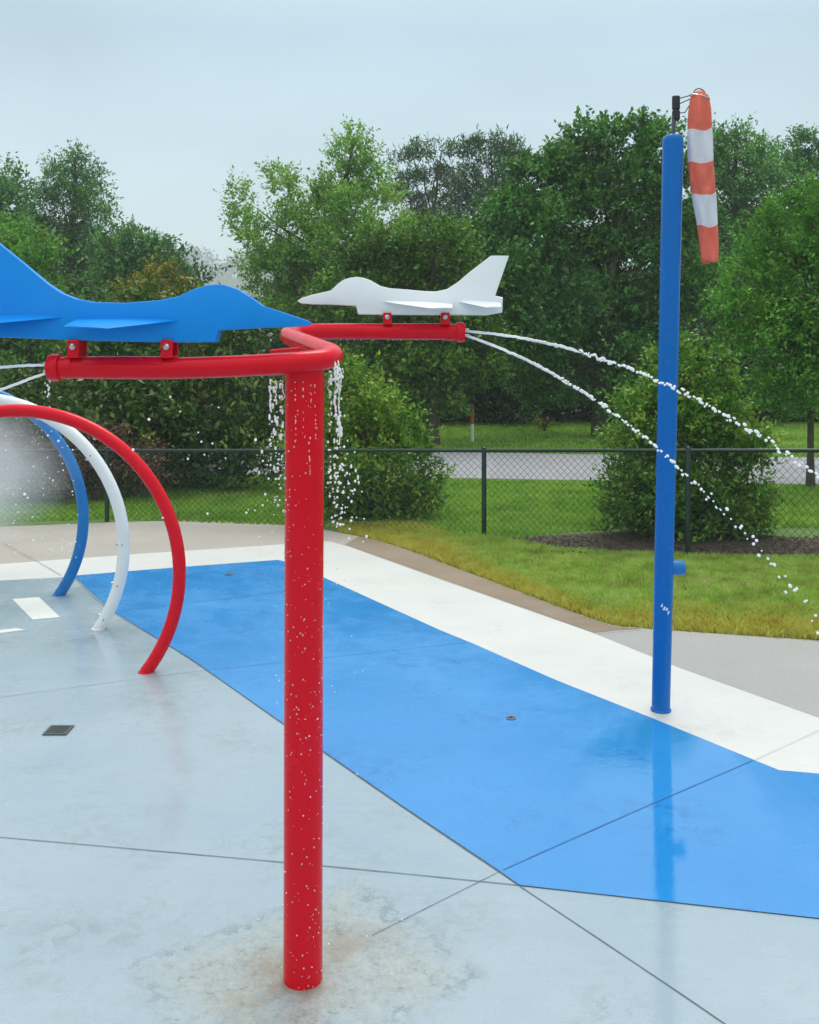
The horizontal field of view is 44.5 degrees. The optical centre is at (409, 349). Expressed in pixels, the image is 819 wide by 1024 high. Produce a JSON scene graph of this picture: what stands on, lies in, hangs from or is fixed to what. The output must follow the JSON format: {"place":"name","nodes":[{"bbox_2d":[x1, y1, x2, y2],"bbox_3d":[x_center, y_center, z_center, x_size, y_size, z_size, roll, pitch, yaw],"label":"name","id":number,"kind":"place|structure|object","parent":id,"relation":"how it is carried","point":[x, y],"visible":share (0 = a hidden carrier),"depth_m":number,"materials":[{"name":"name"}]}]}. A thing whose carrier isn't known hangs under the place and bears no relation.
{"place":"outdoors","nodes":[
{"label":"outdoors","id":0,"kind":"place"},
{"bbox_2d":[44,339,417,973],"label":"falling water","id":1,"kind":"structure","parent":0,"point":[339,429],"depth_m":3.15,"materials":[{"name":"white liquid"}]},
{"bbox_2d":[0,577,818,1023],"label":"splash pad","id":2,"kind":"object","parent":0,"point":[156,763],"visible":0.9,"depth_m":3.58,"materials":[{"name":"grey concrete"}]},
{"bbox_2d":[0,628,25,633],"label":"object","id":3,"kind":"object","parent":2,"relation":"on","point":[6,631],"visible":1,"depth_m":7.03,"materials":[{"name":"white paint"}]},
{"bbox_2d":[12,597,59,619],"bbox_3d":[-2.871,1.978,7.670,0.195,0.011,0.754,0,0,-32],"label":"painted marking","id":4,"kind":"object","parent":2,"relation":"on","point":[35,608],"visible":1,"depth_m":7.63,"materials":[{"name":"white paint"}]},
{"bbox_2d":[0,391,88,596],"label":"spray hoop","id":5,"kind":"object","parent":2,"relation":"on","point":[74,471],"visible":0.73,"depth_m":8.06,"materials":[{"name":"blue paint"}]},
{"bbox_2d":[1,396,256,558],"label":"spray","id":6,"kind":"object","parent":5,"relation":"attached to","point":[133,449],"visible":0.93,"depth_m":6.71,"materials":[{"name":"white liquid"}]},
{"bbox_2d":[42,725,73,735],"bbox_3d":[-1.828,1.980,5.207,0.124,0.008,0.124,0,0,0],"label":"floor drain","id":7,"kind":"object","parent":2,"relation":"on","point":[58,730],"visible":1,"depth_m":5.20,"materials":[{"name":"metal"}]},
{"bbox_2d":[0,394,129,630],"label":"spray hoop","id":8,"kind":"object","parent":2,"relation":"on","point":[81,443],"visible":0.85,"depth_m":7.08,"materials":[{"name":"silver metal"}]},
{"bbox_2d":[0,404,185,673],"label":"spray hoop","id":9,"kind":"object","parent":2,"relation":"on","point":[132,459],"visible":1,"depth_m":6.13,"materials":[{"name":"red metal"}]},
{"bbox_2d":[3,670,201,696],"bbox_3d":[-2.249,1.982,5.748,2.157,0.001,0.010,0,0,-24],"label":"pavement joint","id":10,"kind":"object","parent":2,"relation":"on","point":[101,683],"visible":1,"depth_m":5.94,"materials":[{"name":"grey concrete"}]},
{"bbox_2d":[0,243,508,990],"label":"water play post","id":11,"kind":"object","parent":2,"relation":"on","point":[34,303],"visible":1,"depth_m":3.10,"materials":[{"name":"red metal"}]},
{"bbox_2d":[0,373,44,390],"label":"water jet","id":12,"kind":"object","parent":11,"relation":"attached to","point":[21,381],"visible":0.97,"depth_m":3.08,"materials":[{"name":"white"}]},
{"bbox_2d":[0,364,44,368],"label":"water jet","id":13,"kind":"object","parent":11,"relation":"attached to","point":[21,365],"visible":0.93,"depth_m":3.08,"materials":[{"name":"white"}]},
{"bbox_2d":[284,382,323,987],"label":"water beads","id":14,"kind":"object","parent":11,"relation":"attached to","point":[302,634],"visible":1,"depth_m":3.10,"materials":[{"name":"white"}]},
{"bbox_2d":[465,330,818,478],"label":"water jet","id":15,"kind":"object","parent":11,"relation":"attached to","point":[632,369],"visible":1,"depth_m":4.17,"materials":[{"name":"white"}]},
{"bbox_2d":[465,334,818,634],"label":"water jet","id":16,"kind":"object","parent":11,"relation":"attached to","point":[591,397],"visible":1,"depth_m":4.18,"materials":[{"name":"white"}]},
{"bbox_2d":[75,578,518,884],"bbox_3d":[-1.292,1.982,6.196,0.078,0.001,6.031,0,0,-34],"label":"pavement joint","id":17,"kind":"object","parent":2,"relation":"on","point":[331,757],"visible":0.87,"depth_m":4.60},
{"bbox_2d":[3,837,813,917],"bbox_3d":[-0.232,1.982,3.797,5.707,0.001,0.061,0,0,11],"label":"pavement joint","id":18,"kind":"object","parent":2,"relation":"on","point":[323,865],"visible":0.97,"depth_m":3.84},
{"bbox_2d":[372,873,495,934],"bbox_3d":[0.113,1.982,3.599,0.640,0.001,0.003,0,0,-41],"label":"pavement joint","id":19,"kind":"object","parent":2,"relation":"on","point":[436,902],"visible":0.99,"depth_m":3.59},
{"bbox_2d":[520,886,725,1023],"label":"pavement joint","id":20,"kind":"object","parent":2,"relation":"on","point":[631,960],"visible":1,"depth_m":3.25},
{"bbox_2d":[0,542,818,772],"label":"white pavement","id":21,"kind":"structure","parent":0,"point":[746,724],"depth_m":6.68,"materials":[{"name":"paint"}]},
{"bbox_2d":[650,95,685,713],"bbox_3d":[1.425,0.310,5.457,0.190,3.361,0.230,0,0,0],"label":"windsock pole","id":22,"kind":"object","parent":21,"relation":"on","point":[667,567],"visible":1,"depth_m":5.41,"materials":[{"name":"blue metal"}]},
{"bbox_2d":[680,88,718,263],"bbox_3d":[1.565,-0.941,5.391,0.190,0.949,0.134,0,0,-30],"label":"windsock","id":23,"kind":"object","parent":22,"relation":"hanging from","point":[700,158],"visible":1,"depth_m":5.37,"materials":[{"name":"orange fabric"}]},
{"bbox_2d":[0,521,818,641],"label":"path","id":24,"kind":"structure","parent":0,"point":[149,537],"depth_m":10.53,"materials":[{"name":"beige concrete"}]},
{"bbox_2d":[0,427,818,639],"bbox_3d":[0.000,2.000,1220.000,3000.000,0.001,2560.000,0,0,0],"label":"lawn","id":25,"kind":"structure","parent":0,"point":[802,532],"depth_m":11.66,"materials":[{"name":"green plant"}]},
{"bbox_2d":[0,353,95,475],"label":"evergreen shrub","id":26,"kind":"object","parent":25,"relation":"on","point":[29,392],"visible":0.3,"depth_m":15.30,"materials":[{"name":"green plant"}]},
{"bbox_2d":[0,414,178,502],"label":"purple shrub","id":27,"kind":"object","parent":25,"relation":"on","point":[120,431],"visible":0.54,"depth_m":13.11,"materials":[{"name":"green plant"}]},
{"bbox_2d":[36,265,291,492],"bbox_3d":[-3.350,0.410,14.366,4.102,3.286,2.672,0,0,0],"label":"magnolia shrub","id":28,"kind":"object","parent":25,"relation":"on","point":[141,394],"visible":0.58,"depth_m":14.07,"materials":[{"name":"green plant"}]},
{"bbox_2d":[99,252,242,452],"bbox_3d":[-4.019,0.190,17.355,2.437,3.723,1.992,0,0,0],"label":"yellow shrub","id":29,"kind":"object","parent":25,"relation":"on","point":[173,279],"visible":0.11,"depth_m":16.92,"materials":[{"name":"green plant"}]},
{"bbox_2d":[119,243,319,303],"bbox_3d":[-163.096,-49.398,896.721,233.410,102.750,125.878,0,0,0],"label":"woodland","id":30,"kind":"object","parent":25,"relation":"on","point":[226,278],"visible":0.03,"depth_m":883.74,"materials":[{"name":"green plant"}]},
{"bbox_2d":[324,343,461,521],"bbox_3d":[-0.447,0.982,12.045,1.823,2.139,1.674,0,0,-36],"label":"holly shrub","id":31,"kind":"object","parent":25,"relation":"on","point":[376,413],"visible":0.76,"depth_m":11.77,"materials":[{"name":"green plant"}]},
{"bbox_2d":[292,203,522,444],"bbox_3d":[-0.101,-0.507,21.096,4.658,5.120,2.956,0,0,-17],"label":"oak tree","id":32,"kind":"object","parent":25,"relation":"on","point":[417,264],"visible":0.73,"depth_m":20.70,"materials":[{"name":"green plant"}]},
{"bbox_2d":[0,446,818,559],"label":"chain link fence","id":33,"kind":"object","parent":25,"relation":"on","point":[687,450],"visible":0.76,"depth_m":10.66,"materials":[{"name":"black metal"}]},
{"bbox_2d":[66,420,818,457],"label":"grass","id":34,"kind":"structure","parent":25,"relation":"on","point":[552,430],"depth_m":22.72,"materials":[{"name":"green plant"}]},
{"bbox_2d":[470,404,473,441],"bbox_3d":[1.348,1.581,21.500,0.082,0.838,0.073,0,0,0],"label":"marker stake","id":35,"kind":"object","parent":25,"relation":"on","point":[472,425],"visible":0.75,"depth_m":21.47,"materials":[{"name":"white plastic"}]},
{"bbox_2d":[530,412,556,430],"bbox_3d":[3.260,1.779,24.468,0.672,0.553,0.518,0,0,0],"label":"shrub","id":36,"kind":"object","parent":25,"relation":"on","point":[541,423],"visible":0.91,"depth_m":24.39,"materials":[{"name":"green plant"}]},
{"bbox_2d":[337,519,818,639],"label":"grass","id":37,"kind":"structure","parent":25,"relation":"on","point":[792,627],"depth_m":7.63,"materials":[{"name":"green plant"}]},
{"bbox_2d":[461,105,738,437],"bbox_3d":[4.252,-1.795,23.176,6.941,7.701,3.740,0,0,-16],"label":"oak tree","id":38,"kind":"object","parent":25,"relation":"on","point":[615,304],"visible":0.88,"depth_m":22.59,"materials":[{"name":"green plant"}]},
{"bbox_2d":[508,532,818,554],"bbox_3d":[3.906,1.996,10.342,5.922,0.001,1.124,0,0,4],"label":"mulch bed","id":39,"kind":"object","parent":25,"relation":"on","point":[647,535],"visible":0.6,"depth_m":10.37,"materials":[{"name":"brown wood"}]},
{"bbox_2d":[581,315,789,541],"bbox_3d":[2.963,0.831,10.795,2.230,2.440,1.587,0,0,0],"label":"holly shrub","id":40,"kind":"object","parent":39,"relation":"on","point":[692,412],"visible":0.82,"depth_m":10.54,"materials":[{"name":"green plant"}]},
{"bbox_2d":[692,170,818,487],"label":"young tree","id":41,"kind":"object","parent":25,"relation":"on","point":[779,304],"visible":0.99,"depth_m":14.34,"materials":[{"name":"green plant"}]},
{"bbox_2d":[0,0,818,279],"label":"sky","id":42,"kind":"structure","parent":0,"point":[172,95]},
{"bbox_2d":[7,387,818,426],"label":"woodland floor","id":43,"kind":"structure","parent":0,"point":[781,421],"depth_m":28.31,"materials":[{"name":"green plant"}]},
{"bbox_2d":[0,151,55,264],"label":"oak tree","id":44,"kind":"object","parent":43,"relation":"on","point":[9,187],"visible":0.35,"depth_m":39.53,"materials":[{"name":"green plant"}]},
{"bbox_2d":[0,202,97,419],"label":"oak tree","id":45,"kind":"object","parent":43,"relation":"on","point":[20,247],"visible":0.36,"depth_m":26.82,"materials":[{"name":"green plant"}]},
{"bbox_2d":[8,137,132,301],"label":"pine tree","id":46,"kind":"object","parent":43,"relation":"on","point":[76,205],"visible":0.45,"depth_m":41.62,"materials":[{"name":"green plant"}]},
{"bbox_2d":[72,213,201,351],"bbox_3d":[-9.653,-1.451,36.107,5.725,7.024,4.665,0,0,0],"label":"oak tree","id":47,"kind":"object","parent":43,"relation":"on","point":[123,259],"visible":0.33,"depth_m":35.76,"materials":[{"name":"green plant"}]},
{"bbox_2d":[213,114,424,343],"bbox_3d":[-2.670,-2.550,30.140,6.341,9.217,3.979,0,0,11],"label":"sweetgum tree","id":48,"kind":"object","parent":43,"relation":"on","point":[278,254],"visible":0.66,"depth_m":29.80,"materials":[{"name":"green plant"}]},
{"bbox_2d":[0,306,818,425],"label":"undergrowth","id":49,"kind":"object","parent":43,"relation":"on","point":[502,402],"visible":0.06,"depth_m":27.08,"materials":[{"name":"green plant"}]},
{"bbox_2d":[378,132,473,267],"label":"pine tree","id":50,"kind":"object","parent":43,"relation":"on","point":[419,175],"visible":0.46,"depth_m":47.80,"materials":[{"name":"green plant"}]},
{"bbox_2d":[58,239,802,386],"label":"woodland","id":51,"kind":"object","parent":43,"relation":"on","point":[343,342],"visible":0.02,"depth_m":50.26,"materials":[{"name":"green plant"}]},
{"bbox_2d":[442,124,535,242],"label":"pine tree","id":52,"kind":"object","parent":43,"relation":"on","point":[493,178],"visible":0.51,"depth_m":45.65,"materials":[{"name":"green plant"}]},
{"bbox_2d":[680,112,813,363],"bbox_3d":[11.123,-3.057,33.647,5.288,10.237,5.117,0,0,0],"label":"oak tree","id":53,"kind":"object","parent":43,"relation":"on","point":[739,192],"visible":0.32,"depth_m":33.30,"materials":[{"name":"green plant"}]},
{"bbox_2d":[755,122,818,294],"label":"oak tree","id":54,"kind":"object","parent":43,"relation":"on","point":[799,161],"visible":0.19,"depth_m":36.60,"materials":[{"name":"green plant"}]},
{"bbox_2d":[10,452,818,483],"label":"road","id":55,"kind":"structure","parent":0,"point":[553,470],"depth_m":16.99,"materials":[{"name":"grey asphalt"}]},
{"bbox_2d":[76,560,818,917],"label":"blue pavement","id":56,"kind":"structure","parent":0,"point":[432,736],"depth_m":4.85,"materials":[{"name":"paint"}]},
{"bbox_2d":[210,642,465,669],"bbox_3d":[-0.437,1.978,6.469,1.740,0.001,0.006,0,0,-20],"label":"pavement joint","id":57,"kind":"object","parent":56,"relation":"on","point":[343,655],"visible":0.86,"depth_m":6.49,"materials":[{"name":"blue paint"}]},
{"bbox_2d":[506,716,515,719],"bbox_3d":[0.545,1.976,5.373,0.051,0.009,0.051,0,0,0],"label":"ground nozzle","id":58,"kind":"object","parent":56,"relation":"on","point":[510,718],"visible":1,"depth_m":5.36,"materials":[{"name":"metal"}]},
{"bbox_2d":[503,760,752,869],"bbox_3d":[1.005,1.978,4.316,1.651,0.001,0.008,0,0,-38],"label":"pavement joint","id":59,"kind":"object","parent":56,"relation":"on","point":[624,815],"visible":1,"depth_m":4.23,"materials":[{"name":"blue paint"}]},
{"bbox_2d":[345,537,639,631],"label":"path","id":60,"kind":"structure","parent":0,"point":[428,566],"depth_m":8.58,"materials":[{"name":"brown concrete"}]},
{"bbox_2d":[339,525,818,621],"bbox_3d":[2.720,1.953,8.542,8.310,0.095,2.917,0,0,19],"label":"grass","id":61,"kind":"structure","parent":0,"point":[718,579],"depth_m":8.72,"materials":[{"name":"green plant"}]},
{"bbox_2d":[594,630,818,717],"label":"sidewalk","id":62,"kind":"structure","parent":0,"point":[783,672],"depth_m":6.39,"materials":[{"name":"grey concrete"}]}
]}

